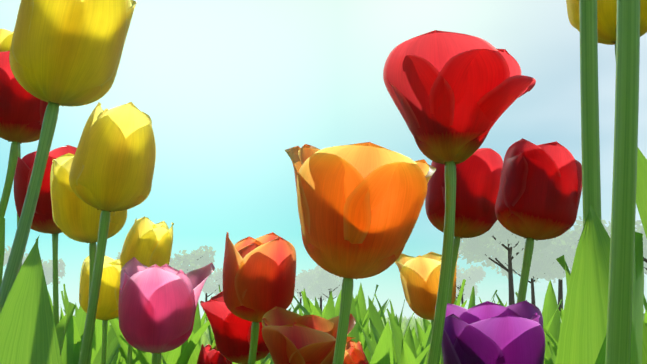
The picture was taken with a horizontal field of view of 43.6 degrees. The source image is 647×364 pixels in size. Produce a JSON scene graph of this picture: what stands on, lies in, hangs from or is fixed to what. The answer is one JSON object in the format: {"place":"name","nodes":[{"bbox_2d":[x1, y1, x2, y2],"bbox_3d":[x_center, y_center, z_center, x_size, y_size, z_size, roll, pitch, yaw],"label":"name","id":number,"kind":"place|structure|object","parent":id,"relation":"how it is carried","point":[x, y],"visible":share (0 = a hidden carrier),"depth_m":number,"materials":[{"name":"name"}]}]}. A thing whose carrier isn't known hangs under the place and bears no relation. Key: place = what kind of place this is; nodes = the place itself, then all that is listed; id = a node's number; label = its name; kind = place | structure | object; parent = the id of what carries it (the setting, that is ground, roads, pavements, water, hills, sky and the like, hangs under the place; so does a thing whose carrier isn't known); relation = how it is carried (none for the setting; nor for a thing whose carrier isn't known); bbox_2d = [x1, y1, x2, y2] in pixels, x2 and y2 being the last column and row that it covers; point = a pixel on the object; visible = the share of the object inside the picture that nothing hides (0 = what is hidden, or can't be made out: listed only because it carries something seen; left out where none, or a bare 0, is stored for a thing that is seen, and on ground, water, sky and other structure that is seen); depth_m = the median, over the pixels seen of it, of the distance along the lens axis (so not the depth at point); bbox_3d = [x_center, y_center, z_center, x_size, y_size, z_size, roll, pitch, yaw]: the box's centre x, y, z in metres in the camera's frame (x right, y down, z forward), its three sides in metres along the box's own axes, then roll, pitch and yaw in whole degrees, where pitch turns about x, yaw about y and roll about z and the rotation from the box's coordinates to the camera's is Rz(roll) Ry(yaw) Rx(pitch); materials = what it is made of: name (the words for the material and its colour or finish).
{"place":"outdoors","nodes":[
{"label":"outdoors","id":0,"kind":"place"},
{"bbox_2d":[0,0,646,316],"label":"sky","id":1,"kind":"structure","parent":0,"point":[225,87],"materials":[{"name":"blue"}]},
{"label":"ground","id":2,"kind":"structure","parent":0,"visible":0},
{"bbox_2d":[0,215,4,286],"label":"leaf","id":3,"kind":"object","parent":2,"relation":"on","point":[2,235],"visible":0.93,"depth_m":0.40,"materials":[{"name":"green plant"}]},
{"bbox_2d":[0,29,21,267],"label":"yellow tulip","id":4,"kind":"object","parent":2,"relation":"on","point":[6,36],"visible":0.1,"depth_m":0.98,"materials":[{"name":"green plant"}]},
{"bbox_2d":[0,51,47,216],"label":"red tulip","id":5,"kind":"object","parent":2,"relation":"on","point":[22,111],"visible":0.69,"depth_m":0.54,"materials":[{"name":"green plant"}]},
{"bbox_2d":[0,235,61,363],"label":"leaf","id":6,"kind":"object","parent":2,"relation":"on","point":[28,334],"visible":0.98,"depth_m":0.28,"materials":[{"name":"green plant"}]},
{"bbox_2d":[3,246,65,284],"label":"tree","id":7,"kind":"object","parent":2,"relation":"on","point":[48,270],"visible":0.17,"depth_m":140.43,"materials":[{"name":"grey plant"}]},
{"bbox_2d":[14,145,76,325],"bbox_3d":[-0.288,0.227,0.845,0.099,0.519,0.203,4,-10,-22],"label":"tulip","id":8,"kind":"object","parent":2,"relation":"on","point":[42,221],"visible":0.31,"depth_m":0.79,"materials":[{"name":"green plant"}]},
{"bbox_2d":[55,302,75,354],"bbox_3d":[-0.130,0.201,0.279,0.058,0.316,0.052,0,-10,1],"label":"leaf","id":9,"kind":"object","parent":2,"relation":"on","point":[61,326],"visible":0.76,"depth_m":0.33,"materials":[{"name":"green plant"}]},
{"bbox_2d":[0,0,136,312],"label":"yellow tulip","id":10,"kind":"object","parent":2,"relation":"on","point":[65,52],"visible":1,"depth_m":0.40,"materials":[{"name":"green plant"}]},
{"bbox_2d":[50,153,126,363],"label":"yellow tulip","id":11,"kind":"object","parent":2,"relation":"on","point":[75,217],"visible":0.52,"depth_m":0.59,"materials":[{"name":"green plant"}]},
{"bbox_2d":[79,256,122,363],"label":"yellow tulip","id":12,"kind":"object","parent":2,"relation":"on","point":[107,305],"visible":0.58,"depth_m":0.93,"materials":[{"name":"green plant"}]},
{"bbox_2d":[69,102,155,363],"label":"yellow tulip","id":13,"kind":"object","parent":2,"relation":"on","point":[113,165],"visible":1,"depth_m":0.45,"materials":[{"name":"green plant"}]},
{"bbox_2d":[120,216,173,363],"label":"yellow tulip","id":14,"kind":"object","parent":2,"relation":"on","point":[148,242],"visible":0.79,"depth_m":0.93,"materials":[{"name":"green plant"}]},
{"bbox_2d":[118,257,214,363],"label":"pink tulip","id":15,"kind":"object","parent":2,"relation":"on","point":[157,305],"visible":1,"depth_m":0.47,"materials":[{"name":"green plant"}]},
{"bbox_2d":[169,245,215,283],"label":"tree","id":16,"kind":"object","parent":2,"relation":"on","point":[198,258],"visible":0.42,"depth_m":128.08,"materials":[{"name":"grey plant"}]},
{"bbox_2d":[202,268,222,315],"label":"tree","id":17,"kind":"object","parent":2,"relation":"on","point":[210,286],"visible":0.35,"depth_m":156.44,"materials":[{"name":"grey plant"}]},
{"bbox_2d":[197,344,231,363],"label":"tulip bud","id":18,"kind":"object","parent":2,"relation":"on","point":[207,356],"visible":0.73,"depth_m":1.08,"materials":[{"name":"red plant"}]},
{"bbox_2d":[200,291,268,363],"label":"red tulip","id":19,"kind":"object","parent":2,"relation":"on","point":[231,333],"visible":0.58,"depth_m":0.82,"materials":[{"name":"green plant"}]},
{"bbox_2d":[223,232,295,363],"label":"tulip","id":20,"kind":"object","parent":2,"relation":"on","point":[259,275],"visible":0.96,"depth_m":0.56,"materials":[{"name":"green plant"}]},
{"bbox_2d":[261,352,270,363],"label":"leaf","id":21,"kind":"object","parent":2,"relation":"on","point":[267,358],"visible":0.46,"depth_m":0.74,"materials":[{"name":"green plant"}]},
{"bbox_2d":[294,272,307,304],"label":"tree","id":22,"kind":"object","parent":2,"relation":"on","point":[299,289],"visible":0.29,"depth_m":182.33,"materials":[{"name":"grey plant"}]},
{"bbox_2d":[262,306,355,363],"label":"tulip","id":23,"kind":"object","parent":2,"relation":"on","point":[289,337],"visible":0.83,"depth_m":0.50,"materials":[{"name":"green plant"}]},
{"bbox_2d":[299,265,339,310],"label":"tree","id":24,"kind":"object","parent":2,"relation":"on","point":[305,276],"visible":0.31,"depth_m":167.41,"materials":[{"name":"grey plant"}]},
{"bbox_2d":[306,285,338,301],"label":"tree","id":25,"kind":"object","parent":2,"relation":"on","point":[324,297],"visible":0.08,"depth_m":179.83,"materials":[{"name":"grey plant"}]},
{"bbox_2d":[307,269,342,298],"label":"tree","id":26,"kind":"object","parent":2,"relation":"on","point":[325,281],"visible":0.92,"depth_m":153.71,"materials":[{"name":"grey plant"}]},
{"bbox_2d":[48,279,646,363],"bbox_3d":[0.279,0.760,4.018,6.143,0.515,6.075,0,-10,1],"label":"grass","id":27,"kind":"structure","parent":2,"relation":"on","point":[381,343],"depth_m":1.47,"materials":[{"name":"green plant"}]},
{"bbox_2d":[343,340,368,363],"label":"tulip bud","id":28,"kind":"object","parent":2,"relation":"on","point":[354,353],"visible":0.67,"depth_m":1.03,"materials":[{"name":"orange plant"}]},
{"bbox_2d":[285,142,435,363],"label":"orange tulip","id":29,"kind":"object","parent":2,"relation":"on","point":[360,205],"visible":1,"depth_m":0.42,"materials":[{"name":"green plant"}]},
{"bbox_2d":[400,339,417,363],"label":"leaf","id":30,"kind":"object","parent":2,"relation":"on","point":[407,356],"visible":1,"depth_m":0.80,"materials":[{"name":"green plant"}]},
{"bbox_2d":[395,251,458,329],"bbox_3d":[0.138,0.296,0.983,0.086,0.430,0.130,-8,-12,38],"label":"tulip","id":31,"kind":"object","parent":2,"relation":"on","point":[419,275],"visible":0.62,"depth_m":0.97,"materials":[{"name":"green plant"}]},
{"bbox_2d":[383,30,535,363],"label":"red tulip","id":32,"kind":"object","parent":2,"relation":"on","point":[454,96],"visible":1,"depth_m":0.45,"materials":[{"name":"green plant"}]},
{"bbox_2d":[425,148,502,363],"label":"tulip","id":33,"kind":"object","parent":2,"relation":"on","point":[478,173],"visible":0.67,"depth_m":0.64,"materials":[{"name":"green plant"}]},
{"bbox_2d":[456,285,477,299],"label":"tree","id":34,"kind":"object","parent":2,"relation":"on","point":[467,294],"visible":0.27,"depth_m":180.30,"materials":[{"name":"grey plant"}]},
{"bbox_2d":[456,265,485,303],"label":"tree","id":35,"kind":"object","parent":2,"relation":"on","point":[472,275],"visible":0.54,"depth_m":167.23,"materials":[{"name":"grey plant"}]},
{"bbox_2d":[435,300,544,363],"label":"purple tulip","id":36,"kind":"object","parent":2,"relation":"on","point":[487,332],"visible":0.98,"depth_m":0.47,"materials":[{"name":"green plant"}]},
{"bbox_2d":[458,220,556,304],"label":"tree","id":37,"kind":"object","parent":2,"relation":"on","point":[495,239],"visible":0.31,"depth_m":117.43,"materials":[{"name":"grey plant"}]},
{"bbox_2d":[491,235,571,305],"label":"tree","id":38,"kind":"object","parent":2,"relation":"on","point":[550,266],"visible":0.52,"depth_m":125.19,"materials":[{"name":"grey plant"}]},
{"bbox_2d":[495,138,581,302],"bbox_3d":[0.085,0.210,0.560,0.057,0.459,0.223,8,-12,-39],"label":"red tulip","id":39,"kind":"object","parent":2,"relation":"on","point":[539,193],"visible":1,"depth_m":0.51,"materials":[{"name":"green plant"}]},
{"bbox_2d":[556,255,570,288],"bbox_3d":[0.115,0.187,0.241,0.071,0.335,0.045,-2,-10,13],"label":"leaf","id":40,"kind":"object","parent":2,"relation":"on","point":[561,261],"visible":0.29,"depth_m":0.29,"materials":[{"name":"green plant"}]},
{"bbox_2d":[543,216,607,310],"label":"tree","id":41,"kind":"object","parent":2,"relation":"on","point":[573,236],"visible":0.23,"depth_m":128.80,"materials":[{"name":"grey plant"}]},
{"bbox_2d":[579,0,601,226],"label":"stem","id":42,"kind":"object","parent":2,"relation":"on","point":[590,148],"visible":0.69,"depth_m":0.25,"materials":[{"name":"green plant"}]},
{"bbox_2d":[555,205,646,363],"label":"leaf","id":43,"kind":"object","parent":2,"relation":"on","point":[583,331],"visible":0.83,"depth_m":0.22,"materials":[{"name":"green plant"}]},
{"bbox_2d":[566,0,646,59],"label":"tulip","id":44,"kind":"object","parent":2,"relation":"on","point":[606,20],"visible":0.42,"depth_m":0.48,"materials":[{"name":"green plant"}]},
{"bbox_2d":[595,232,643,363],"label":"leaf","id":45,"kind":"object","parent":2,"relation":"on","point":[637,319],"visible":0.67,"depth_m":0.21,"materials":[{"name":"green plant"}]},
{"bbox_2d":[605,0,639,363],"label":"stem","id":46,"kind":"object","parent":2,"relation":"on","point":[620,287],"visible":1,"depth_m":0.19,"materials":[{"name":"green plant"}]},
{"bbox_2d":[606,221,646,262],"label":"tree","id":47,"kind":"object","parent":2,"relation":"on","point":[641,230],"visible":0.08,"depth_m":109.49,"materials":[{"name":"grey plant"}]},
{"bbox_2d":[607,220,646,274],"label":"tree","id":48,"kind":"object","parent":2,"relation":"on","point":[637,227],"depth_m":127.78,"materials":[{"name":"grey plant"}]},
{"bbox_2d":[636,148,646,237],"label":"leaf","id":49,"kind":"object","parent":2,"relation":"on","point":[641,194],"visible":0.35,"depth_m":0.29,"materials":[{"name":"green plant"}]}
]}

